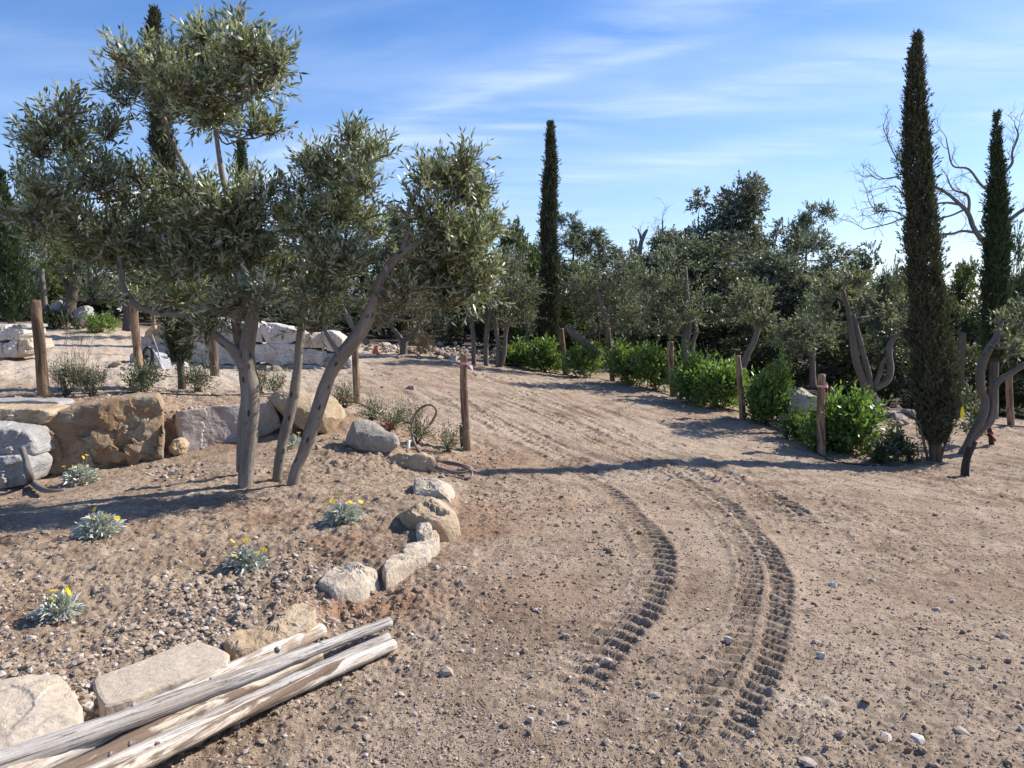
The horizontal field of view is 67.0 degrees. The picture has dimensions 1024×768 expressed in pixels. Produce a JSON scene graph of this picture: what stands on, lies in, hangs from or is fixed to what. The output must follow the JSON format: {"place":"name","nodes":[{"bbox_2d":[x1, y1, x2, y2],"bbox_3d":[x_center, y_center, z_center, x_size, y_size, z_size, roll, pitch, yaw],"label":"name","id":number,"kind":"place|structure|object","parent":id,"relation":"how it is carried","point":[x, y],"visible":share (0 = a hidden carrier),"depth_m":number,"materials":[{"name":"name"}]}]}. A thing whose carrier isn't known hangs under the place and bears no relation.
{"place":"outdoors","nodes":[
{"label":"outdoors","id":0,"kind":"place"},
{"bbox_2d":[0,314,1023,767],"bbox_3d":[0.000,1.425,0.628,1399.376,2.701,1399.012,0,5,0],"label":"ground","id":1,"kind":"structure","parent":0,"point":[524,416],"depth_m":5.04,"materials":[{"name":"soil"}]},
{"bbox_2d":[0,165,37,323],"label":"cypress tree","id":2,"kind":"object","parent":1,"relation":"on","point":[14,299],"visible":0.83,"depth_m":20.63,"materials":[{"name":"green plant"}]},
{"bbox_2d":[0,452,52,488],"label":"boulder","id":3,"kind":"object","parent":1,"relation":"on","point":[12,475],"visible":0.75,"depth_m":7.84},
{"bbox_2d":[0,420,54,455],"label":"boulder","id":4,"kind":"object","parent":3,"relation":"on","point":[34,439],"visible":0.73,"depth_m":7.96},
{"bbox_2d":[0,403,69,423],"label":"boulder","id":5,"kind":"object","parent":4,"relation":"on","point":[43,413],"visible":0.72,"depth_m":8.24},
{"bbox_2d":[0,324,54,359],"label":"stone wall","id":6,"kind":"structure","parent":1,"relation":"on","point":[16,341],"depth_m":15.52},
{"bbox_2d":[30,300,49,397],"bbox_3d":[-5.924,-0.417,9.702,0.166,1.278,0.142,0,5,0],"label":"fence post","id":7,"kind":"object","parent":1,"relation":"on","point":[41,363],"visible":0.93,"depth_m":9.66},
{"bbox_2d":[0,674,83,767],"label":"boulder","id":8,"kind":"object","parent":1,"relation":"on","point":[32,706],"visible":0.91,"depth_m":2.86,"materials":[{"name":"stone"}]},
{"bbox_2d":[17,221,82,316],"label":"evergreen tree","id":9,"kind":"object","parent":1,"relation":"on","point":[56,289],"visible":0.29,"depth_m":27.70,"materials":[{"name":"green plant"}]},
{"bbox_2d":[26,587,89,625],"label":"silver plant","id":10,"kind":"object","parent":1,"relation":"on","point":[52,605],"visible":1,"depth_m":4.02,"materials":[{"name":"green plant"}]},
{"bbox_2d":[48,311,97,395],"bbox_3d":[-5.660,-0.407,9.980,0.702,1.124,0.501,0,5,0],"label":"lavender plant","id":11,"kind":"object","parent":1,"relation":"on","point":[66,371],"visible":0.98,"depth_m":9.90,"materials":[{"name":"green plant"}]},
{"bbox_2d":[19,221,128,320],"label":"olive tree","id":12,"kind":"object","parent":1,"relation":"on","point":[75,271],"visible":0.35,"depth_m":23.66,"materials":[{"name":"green plant"}]},
{"bbox_2d":[57,454,106,486],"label":"silver plant","id":13,"kind":"object","parent":1,"relation":"on","point":[80,473],"visible":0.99,"depth_m":7.89,"materials":[{"name":"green plant"}]},
{"bbox_2d":[64,358,114,395],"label":"lavender plant","id":14,"kind":"object","parent":1,"relation":"on","point":[88,380],"visible":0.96,"depth_m":9.99,"materials":[{"name":"green plant"}]},
{"bbox_2d":[69,507,128,540],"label":"silver plant","id":15,"kind":"object","parent":1,"relation":"on","point":[100,523],"visible":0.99,"depth_m":5.46,"materials":[{"name":"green plant"}]},
{"bbox_2d":[75,310,122,332],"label":"shrub","id":16,"kind":"object","parent":1,"relation":"on","point":[104,320],"visible":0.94,"depth_m":22.76,"materials":[{"name":"green plant"}]},
{"bbox_2d":[40,392,165,474],"bbox_3d":[-4.705,0.599,8.829,1.414,0.977,0.933,-2,6,-19],"label":"boulder","id":17,"kind":"object","parent":1,"relation":"on","point":[128,429],"visible":0.83,"depth_m":8.49,"materials":[{"name":"stone"}]},
{"bbox_2d":[130,304,143,368],"bbox_3d":[-6.591,-0.805,13.583,0.191,1.214,0.153,0,5,0],"label":"fence post","id":18,"kind":"object","parent":1,"relation":"on","point":[135,334],"visible":0.75,"depth_m":13.53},
{"bbox_2d":[117,355,169,392],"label":"shrub","id":19,"kind":"object","parent":1,"relation":"on","point":[143,379],"visible":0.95,"depth_m":10.22,"materials":[{"name":"green plant"}]},
{"bbox_2d":[98,230,203,330],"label":"olive tree","id":20,"kind":"object","parent":1,"relation":"on","point":[126,325],"visible":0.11,"depth_m":21.52,"materials":[{"name":"green plant"}]},
{"bbox_2d":[0,0,308,488],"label":"olive tree","id":21,"kind":"object","parent":1,"relation":"on","point":[228,235],"visible":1,"depth_m":7.09,"materials":[{"name":"green plant"}]},
{"bbox_2d":[93,642,229,716],"bbox_3d":[-1.524,1.351,3.339,0.390,0.259,0.573,4,7,39],"label":"boulder","id":22,"kind":"object","parent":1,"relation":"on","point":[177,665],"visible":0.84,"depth_m":3.27,"materials":[{"name":"stone"}]},
{"bbox_2d":[139,2,201,388],"bbox_3d":[-4.756,-2.534,10.805,0.760,5.384,0.645,0,5,0],"label":"cypress tree","id":23,"kind":"object","parent":1,"relation":"on","point":[165,151],"visible":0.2,"depth_m":10.70,"materials":[{"name":"green plant"}]},
{"bbox_2d":[16,623,326,767],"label":"pole","id":24,"kind":"object","parent":1,"relation":"on","point":[318,631],"visible":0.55,"depth_m":3.42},
{"bbox_2d":[54,653,323,767],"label":"pole","id":25,"kind":"object","parent":1,"relation":"on","point":[156,727],"visible":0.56,"depth_m":2.99,"materials":[{"name":"brown wood"}]},
{"bbox_2d":[0,617,392,767],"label":"pole","id":26,"kind":"object","parent":25,"relation":"on","point":[132,716],"visible":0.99,"depth_m":2.96,"materials":[{"name":"wood"}]},
{"bbox_2d":[168,356,221,391],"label":"flowering plant","id":27,"kind":"object","parent":1,"relation":"on","point":[194,378],"visible":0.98,"depth_m":10.78,"materials":[{"name":"green plant"}]},
{"bbox_2d":[174,401,280,451],"bbox_3d":[-3.684,0.565,9.775,1.226,0.755,1.251,-3,6,-33],"label":"boulder","id":28,"kind":"object","parent":1,"relation":"on","point":[201,428],"visible":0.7,"depth_m":9.16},
{"bbox_2d":[84,633,391,767],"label":"pole","id":29,"kind":"object","parent":1,"relation":"on","point":[382,638],"visible":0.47,"depth_m":3.39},
{"bbox_2d":[130,317,351,368],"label":"stone wall","id":30,"kind":"structure","parent":1,"relation":"on","point":[274,350],"depth_m":16.77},
{"bbox_2d":[87,639,396,767],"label":"pole","id":31,"kind":"object","parent":1,"relation":"on","point":[357,659],"visible":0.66,"depth_m":3.19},
{"bbox_2d":[109,650,361,767],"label":"pole","id":32,"kind":"object","parent":31,"relation":"on","point":[157,753],"visible":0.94,"depth_m":2.96,"materials":[{"name":"brown wood"}]},
{"bbox_2d":[221,537,271,575],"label":"silver plant","id":33,"kind":"object","parent":1,"relation":"on","point":[242,557],"visible":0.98,"depth_m":4.86,"materials":[{"name":"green plant"}]},
{"bbox_2d":[223,602,316,661],"bbox_3d":[-1.146,1.290,3.819,0.243,0.258,0.621,3,6,26],"label":"boulder","id":34,"kind":"object","parent":1,"relation":"on","point":[293,620],"visible":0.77,"depth_m":3.74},
{"bbox_2d":[267,389,345,433],"bbox_3d":[-2.612,0.343,9.689,0.926,0.573,0.780,0,5,0],"label":"boulder","id":35,"kind":"object","parent":1,"relation":"on","point":[334,415],"visible":0.53,"depth_m":9.46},
{"bbox_2d":[241,259,383,345],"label":"olive tree","id":36,"kind":"object","parent":1,"relation":"on","point":[365,341],"visible":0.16,"depth_m":19.91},
{"bbox_2d":[254,108,407,482],"bbox_3d":[-1.758,-0.803,7.496,1.631,3.576,1.721,0,5,0],"label":"olive tree","id":37,"kind":"object","parent":1,"relation":"on","point":[337,206],"visible":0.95,"depth_m":7.16,"materials":[{"name":"green plant"}]},
{"bbox_2d":[318,491,366,526],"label":"silver plant","id":38,"kind":"object","parent":1,"relation":"on","point":[346,510],"visible":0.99,"depth_m":5.82,"materials":[{"name":"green plant"}]},
{"bbox_2d":[318,562,379,601],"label":"boulder","id":39,"kind":"object","parent":1,"relation":"on","point":[355,581],"visible":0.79,"depth_m":4.50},
{"bbox_2d":[345,419,399,453],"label":"boulder","id":40,"kind":"object","parent":1,"relation":"on","point":[364,435],"visible":0.88,"depth_m":8.70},
{"bbox_2d":[368,199,424,334],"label":"evergreen tree","id":41,"kind":"object","parent":1,"relation":"on","point":[395,219],"visible":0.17,"depth_m":29.37,"materials":[{"name":"green plant"}]},
{"bbox_2d":[275,126,525,485],"bbox_3d":[-1.014,-0.633,7.363,2.310,3.300,1.522,0,5,0],"label":"olive tree","id":42,"kind":"object","parent":1,"relation":"on","point":[455,261],"visible":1,"depth_m":7.22,"materials":[{"name":"green plant"}]},
{"bbox_2d":[349,272,462,354],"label":"olive tree","id":43,"kind":"object","parent":1,"relation":"on","point":[404,344],"visible":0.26,"depth_m":20.90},
{"bbox_2d":[382,530,439,588],"bbox_3d":[-0.633,1.185,5.080,0.188,0.240,0.942,2,6,17],"label":"boulder","id":44,"kind":"object","parent":1,"relation":"on","point":[409,559],"visible":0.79,"depth_m":4.93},
{"bbox_2d":[388,452,438,471],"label":"boulder","id":45,"kind":"object","parent":1,"relation":"on","point":[421,461],"visible":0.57,"depth_m":8.25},
{"bbox_2d":[397,497,460,541],"bbox_3d":[-0.627,1.087,5.826,0.406,0.452,0.691,-3,6,-30],"label":"boulder","id":46,"kind":"object","parent":1,"relation":"on","point":[439,516],"visible":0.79,"depth_m":5.62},
{"bbox_2d":[413,477,454,503],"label":"boulder","id":47,"kind":"object","parent":1,"relation":"on","point":[434,487],"visible":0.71,"depth_m":6.83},
{"bbox_2d":[406,404,472,479],"bbox_3d":[-0.810,0.613,8.361,0.458,0.712,0.970,-4,7,-36],"label":"garden hose","id":48,"kind":"object","parent":1,"relation":"on","point":[417,450],"visible":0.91,"depth_m":8.40,"materials":[{"name":"black plastic"}]},
{"bbox_2d":[429,299,491,345],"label":"evergreen tree","id":49,"kind":"object","parent":1,"relation":"on","point":[454,331],"visible":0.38,"depth_m":25.32,"materials":[{"name":"green plant"}]},
{"bbox_2d":[460,354,470,450],"bbox_3d":[-0.589,0.250,9.765,0.137,1.269,0.108,0,5,0],"label":"fence post","id":50,"kind":"object","parent":1,"relation":"on","point":[464,402],"visible":0.92,"depth_m":9.73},
{"bbox_2d":[461,242,550,366],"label":"olive tree","id":51,"kind":"object","parent":1,"relation":"on","point":[489,318],"visible":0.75,"depth_m":19.74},
{"bbox_2d":[476,302,538,348],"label":"evergreen tree","id":52,"kind":"object","parent":1,"relation":"on","point":[511,334],"visible":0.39,"depth_m":25.48,"materials":[{"name":"green plant"}]},
{"bbox_2d":[0,360,1023,767],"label":"earth clods","id":53,"kind":"object","parent":1,"relation":"on","point":[606,740],"visible":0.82,"depth_m":4.23,"materials":[{"name":"soil"}]},
{"bbox_2d":[0,359,1023,767],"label":"earth crumbs","id":54,"kind":"object","parent":1,"relation":"on","point":[614,645],"visible":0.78,"depth_m":3.68,"materials":[{"name":"soil"}]},
{"bbox_2d":[1,467,1023,767],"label":"pebbles","id":55,"kind":"object","parent":1,"relation":"on","point":[567,637],"visible":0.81,"depth_m":3.82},
{"bbox_2d":[490,214,536,340],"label":"evergreen tree","id":56,"kind":"object","parent":1,"relation":"on","point":[516,228],"visible":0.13,"depth_m":29.36,"materials":[{"name":"green plant"}]},
{"bbox_2d":[489,335,537,368],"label":"shrub","id":57,"kind":"object","parent":1,"relation":"on","point":[514,355],"visible":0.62,"depth_m":20.92,"materials":[{"name":"green plant"}]},
{"bbox_2d":[107,341,920,426],"bbox_3d":[-1.060,-0.127,17.591,13.899,1.258,16.374,-4,7,-40],"label":"rubble","id":58,"kind":"object","parent":1,"relation":"on","point":[900,417],"visible":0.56,"depth_m":20.16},
{"bbox_2d":[502,237,541,344],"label":"evergreen tree","id":59,"kind":"object","parent":1,"relation":"on","point":[530,269],"visible":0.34,"depth_m":26.47,"materials":[{"name":"green plant"}]},
{"bbox_2d":[522,332,569,373],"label":"shrub","id":60,"kind":"object","parent":1,"relation":"on","point":[539,354],"visible":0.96,"depth_m":20.44,"materials":[{"name":"green plant"}]},
{"bbox_2d":[532,120,563,354],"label":"cypress tree","id":61,"kind":"object","parent":1,"relation":"on","point":[549,267],"visible":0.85,"depth_m":21.57,"materials":[{"name":"green plant"}]},
{"bbox_2d":[556,210,596,289],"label":"pine tree","id":62,"kind":"object","parent":1,"relation":"on","point":[577,242],"visible":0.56,"depth_m":35.29,"materials":[{"name":"green plant"}]},
{"bbox_2d":[554,258,602,355],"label":"evergreen tree","id":63,"kind":"object","parent":1,"relation":"on","point":[566,317],"visible":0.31,"depth_m":24.53,"materials":[{"name":"green plant"}]},
{"bbox_2d":[557,337,605,377],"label":"shrub","id":64,"kind":"object","parent":1,"relation":"on","point":[580,360],"visible":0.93,"depth_m":19.36,"materials":[{"name":"green plant"}]},
{"bbox_2d":[570,225,627,322],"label":"pine tree","id":65,"kind":"object","parent":1,"relation":"on","point":[601,242],"visible":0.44,"depth_m":36.17,"materials":[{"name":"green plant"}]},
{"bbox_2d":[554,247,656,358],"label":"olive tree","id":66,"kind":"object","parent":1,"relation":"on","point":[580,288],"visible":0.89,"depth_m":19.39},
{"bbox_2d":[599,331,657,385],"bbox_3d":[2.703,-0.421,17.720,1.449,1.587,1.382,0,5,0],"label":"shrub","id":67,"kind":"object","parent":1,"relation":"on","point":[616,360],"visible":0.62,"depth_m":17.51,"materials":[{"name":"green plant"}]},
{"bbox_2d":[606,271,651,355],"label":"olive tree","id":68,"kind":"object","parent":1,"relation":"on","point":[638,333],"visible":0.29,"depth_m":22.71,"materials":[{"name":"green plant"}]},
{"bbox_2d":[622,334,690,390],"bbox_3d":[3.182,-0.377,17.000,1.547,1.484,1.179,0,5,0],"label":"shrub","id":69,"kind":"object","parent":1,"relation":"on","point":[648,364],"visible":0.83,"depth_m":16.85,"materials":[{"name":"green plant"}]},
{"bbox_2d":[625,303,696,368],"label":"evergreen tree","id":70,"kind":"object","parent":1,"relation":"on","point":[663,338],"visible":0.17,"depth_m":23.54,"materials":[{"name":"green plant"}]},
{"bbox_2d":[621,244,721,361],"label":"olive tree","id":71,"kind":"object","parent":1,"relation":"on","point":[688,319],"visible":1,"depth_m":16.89,"materials":[{"name":"plant"}]},
{"bbox_2d":[662,339,717,404],"bbox_3d":[3.615,-0.168,15.319,1.427,1.437,1.205,-4,7,-38],"label":"shrub","id":72,"kind":"object","parent":1,"relation":"on","point":[683,380],"visible":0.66,"depth_m":15.15,"materials":[{"name":"green plant"}]},
{"bbox_2d":[644,232,748,341],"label":"evergreen tree","id":73,"kind":"object","parent":1,"relation":"on","point":[694,254],"visible":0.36,"depth_m":28.27,"materials":[{"name":"green plant"}]},
{"bbox_2d":[654,185,754,344],"bbox_3d":[7.773,-4.738,32.802,4.677,7.283,4.800,-4,7,-39],"label":"evergreen tree","id":74,"kind":"object","parent":1,"relation":"on","point":[698,230],"visible":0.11,"depth_m":32.03,"materials":[{"name":"green plant"}]},
{"bbox_2d":[668,292,754,366],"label":"evergreen tree","id":75,"kind":"object","parent":1,"relation":"on","point":[715,328],"visible":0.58,"depth_m":22.34,"materials":[{"name":"green plant"}]},
{"bbox_2d":[687,352,754,409],"bbox_3d":[4.060,-0.002,14.854,1.268,1.251,1.135,4,6,34],"label":"shrub","id":76,"kind":"object","parent":1,"relation":"on","point":[721,381],"visible":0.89,"depth_m":14.71,"materials":[{"name":"green plant"}]},
{"bbox_2d":[684,229,798,361],"bbox_3d":[8.076,-3.184,28.696,4.621,5.114,4.743,3,6,26],"label":"evergreen tree","id":77,"kind":"object","parent":1,"relation":"on","point":[731,265],"visible":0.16,"depth_m":28.28,"materials":[{"name":"green plant"}]},
{"bbox_2d":[699,170,790,337],"bbox_3d":[9.889,-4.648,32.579,4.116,8.631,3.955,0,5,-1],"label":"evergreen tree","id":78,"kind":"object","parent":1,"relation":"on","point":[750,228],"visible":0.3,"depth_m":31.89,"materials":[{"name":"green plant"}]},
{"bbox_2d":[720,275,787,370],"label":"olive tree","id":79,"kind":"object","parent":1,"relation":"on","point":[753,297],"visible":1,"depth_m":16.15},
{"bbox_2d":[718,310,795,387],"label":"evergreen tree","id":80,"kind":"object","parent":1,"relation":"on","point":[757,361],"visible":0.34,"depth_m":21.14,"materials":[{"name":"green plant"}]},
{"bbox_2d":[734,363,796,423],"bbox_3d":[4.538,0.147,13.714,1.113,1.095,1.196,3,6,27],"label":"shrub","id":81,"kind":"object","parent":1,"relation":"on","point":[763,404],"visible":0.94,"depth_m":13.53,"materials":[{"name":"green plant"}]},
{"bbox_2d":[720,245,825,353],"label":"evergreen tree","id":82,"kind":"object","parent":1,"relation":"on","point":[769,267],"visible":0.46,"depth_m":26.00,"materials":[{"name":"green plant"}]},
{"bbox_2d":[744,216,818,339],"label":"evergreen tree","id":83,"kind":"object","parent":1,"relation":"on","point":[779,222],"visible":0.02,"depth_m":30.52,"materials":[{"name":"green plant"}]},
{"bbox_2d":[768,342,799,424],"bbox_3d":[4.686,0.005,13.428,0.502,1.476,0.414,-3,6,-27],"label":"shrub","id":84,"kind":"object","parent":1,"relation":"on","point":[781,381],"visible":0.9,"depth_m":13.40,"materials":[{"name":"green plant"}]},
{"bbox_2d":[774,403,812,441],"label":"shrub","id":85,"kind":"object","parent":1,"relation":"on","point":[799,417],"visible":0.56,"depth_m":12.38,"materials":[{"name":"green plant"}]},
{"bbox_2d":[756,316,840,387],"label":"evergreen tree","id":86,"kind":"object","parent":1,"relation":"on","point":[801,377],"visible":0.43,"depth_m":19.77,"materials":[{"name":"green plant"}]},
{"bbox_2d":[766,287,842,387],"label":"olive tree","id":87,"kind":"object","parent":1,"relation":"on","point":[791,331],"visible":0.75,"depth_m":17.19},
{"bbox_2d":[780,198,838,356],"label":"pine tree","id":88,"kind":"object","parent":1,"relation":"on","point":[805,222],"visible":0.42,"depth_m":33.40,"materials":[{"name":"green plant"}]},
{"bbox_2d":[816,374,825,455],"bbox_3d":[4.605,0.485,11.492,0.166,1.276,0.125,0,5,0],"label":"fence post","id":89,"kind":"object","parent":1,"relation":"on","point":[821,436],"visible":0.91,"depth_m":11.45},
{"bbox_2d":[774,233,869,367],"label":"evergreen tree","id":90,"kind":"object","parent":1,"relation":"on","point":[841,250],"visible":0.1,"depth_m":28.23,"materials":[{"name":"green plant"}]},
{"bbox_2d":[793,259,883,381],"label":"evergreen tree","id":91,"kind":"object","parent":1,"relation":"on","point":[844,315],"visible":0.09,"depth_m":23.55,"materials":[{"name":"green plant"}]},
{"bbox_2d":[802,323,878,400],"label":"evergreen tree","id":92,"kind":"object","parent":1,"relation":"on","point":[834,376],"visible":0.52,"depth_m":18.64,"materials":[{"name":"green plant"}]},
{"bbox_2d":[793,379,895,455],"bbox_3d":[5.087,0.634,11.754,1.485,1.448,1.277,4,7,37],"label":"shrub","id":93,"kind":"object","parent":1,"relation":"on","point":[849,428],"visible":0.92,"depth_m":11.61,"materials":[{"name":"green plant"}]},
{"bbox_2d":[794,257,911,423],"bbox_3d":[6.034,-0.759,13.634,2.279,2.899,1.606,0,5,0],"label":"olive tree","id":94,"kind":"object","parent":1,"relation":"on","point":[836,287],"visible":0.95,"depth_m":13.46,"materials":[{"name":"plant"}]},
{"bbox_2d":[822,240,897,386],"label":"evergreen tree","id":95,"kind":"object","parent":1,"relation":"on","point":[864,263],"visible":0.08,"depth_m":23.66,"materials":[{"name":"green plant"}]},
{"bbox_2d":[832,324,926,407],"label":"evergreen tree","id":96,"kind":"object","parent":1,"relation":"on","point":[874,357],"visible":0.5,"depth_m":18.03,"materials":[{"name":"green plant"}]},
{"bbox_2d":[851,254,910,374],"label":"olive tree","id":97,"kind":"object","parent":1,"relation":"on","point":[887,286],"visible":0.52,"depth_m":21.77,"materials":[{"name":"green plant"}]},
{"bbox_2d":[859,433,907,463],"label":"shrub","id":98,"kind":"object","parent":1,"relation":"on","point":[879,453],"visible":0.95,"depth_m":10.89,"materials":[{"name":"green plant"}]},
{"bbox_2d":[876,421,917,459],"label":"flowering plant","id":99,"kind":"object","parent":1,"relation":"on","point":[898,436],"visible":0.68,"depth_m":11.27,"materials":[{"name":"green plant"}]},
{"bbox_2d":[827,104,1023,248],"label":"dead tree","id":100,"kind":"object","parent":1,"relation":"on","point":[971,223],"visible":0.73,"depth_m":20.59,"materials":[{"name":"wood"}]},
{"bbox_2d":[892,28,971,461],"bbox_3d":[5.900,-1.820,10.875,1.172,6.147,0.917,0,5,0],"label":"cypress tree","id":101,"kind":"object","parent":1,"relation":"on","point":[930,381],"visible":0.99,"depth_m":10.76,"materials":[{"name":"green plant"}]},
{"bbox_2d":[947,255,981,351],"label":"evergreen tree","id":102,"kind":"object","parent":1,"relation":"on","point":[964,275],"visible":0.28,"depth_m":25.36,"materials":[{"name":"green plant"}]},
{"bbox_2d":[947,336,1023,414],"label":"evergreen tree","id":103,"kind":"object","parent":1,"relation":"on","point":[1018,408],"visible":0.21,"depth_m":18.66,"materials":[{"name":"green plant"}]},
{"bbox_2d":[950,299,1023,379],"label":"evergreen tree","id":104,"kind":"object","parent":1,"relation":"on","point":[972,335],"visible":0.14,"depth_m":23.26,"materials":[{"name":"green plant"}]},
{"bbox_2d":[958,291,1023,453],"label":"olive tree","id":105,"kind":"object","parent":1,"relation":"on","point":[986,417],"visible":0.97,"depth_m":11.62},
{"bbox_2d":[972,108,1018,419],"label":"cypress tree","id":106,"kind":"object","parent":1,"relation":"on","point":[998,245],"visible":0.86,"depth_m":15.68,"materials":[{"name":"green plant"}]},
{"bbox_2d":[1008,219,1023,378],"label":"evergreen tree","id":107,"kind":"object","parent":1,"relation":"on","point":[1019,281],"visible":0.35,"depth_m":20.66,"materials":[{"name":"green plant"}]},
{"bbox_2d":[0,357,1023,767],"bbox_3d":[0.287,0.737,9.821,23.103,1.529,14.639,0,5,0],"label":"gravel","id":108,"kind":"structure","parent":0,"point":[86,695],"depth_m":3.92,"materials":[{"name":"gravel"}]},
{"bbox_2d":[0,0,1023,313],"label":"sky","id":109,"kind":"structure","parent":0,"point":[646,100],"materials":[{"name":"blue"}]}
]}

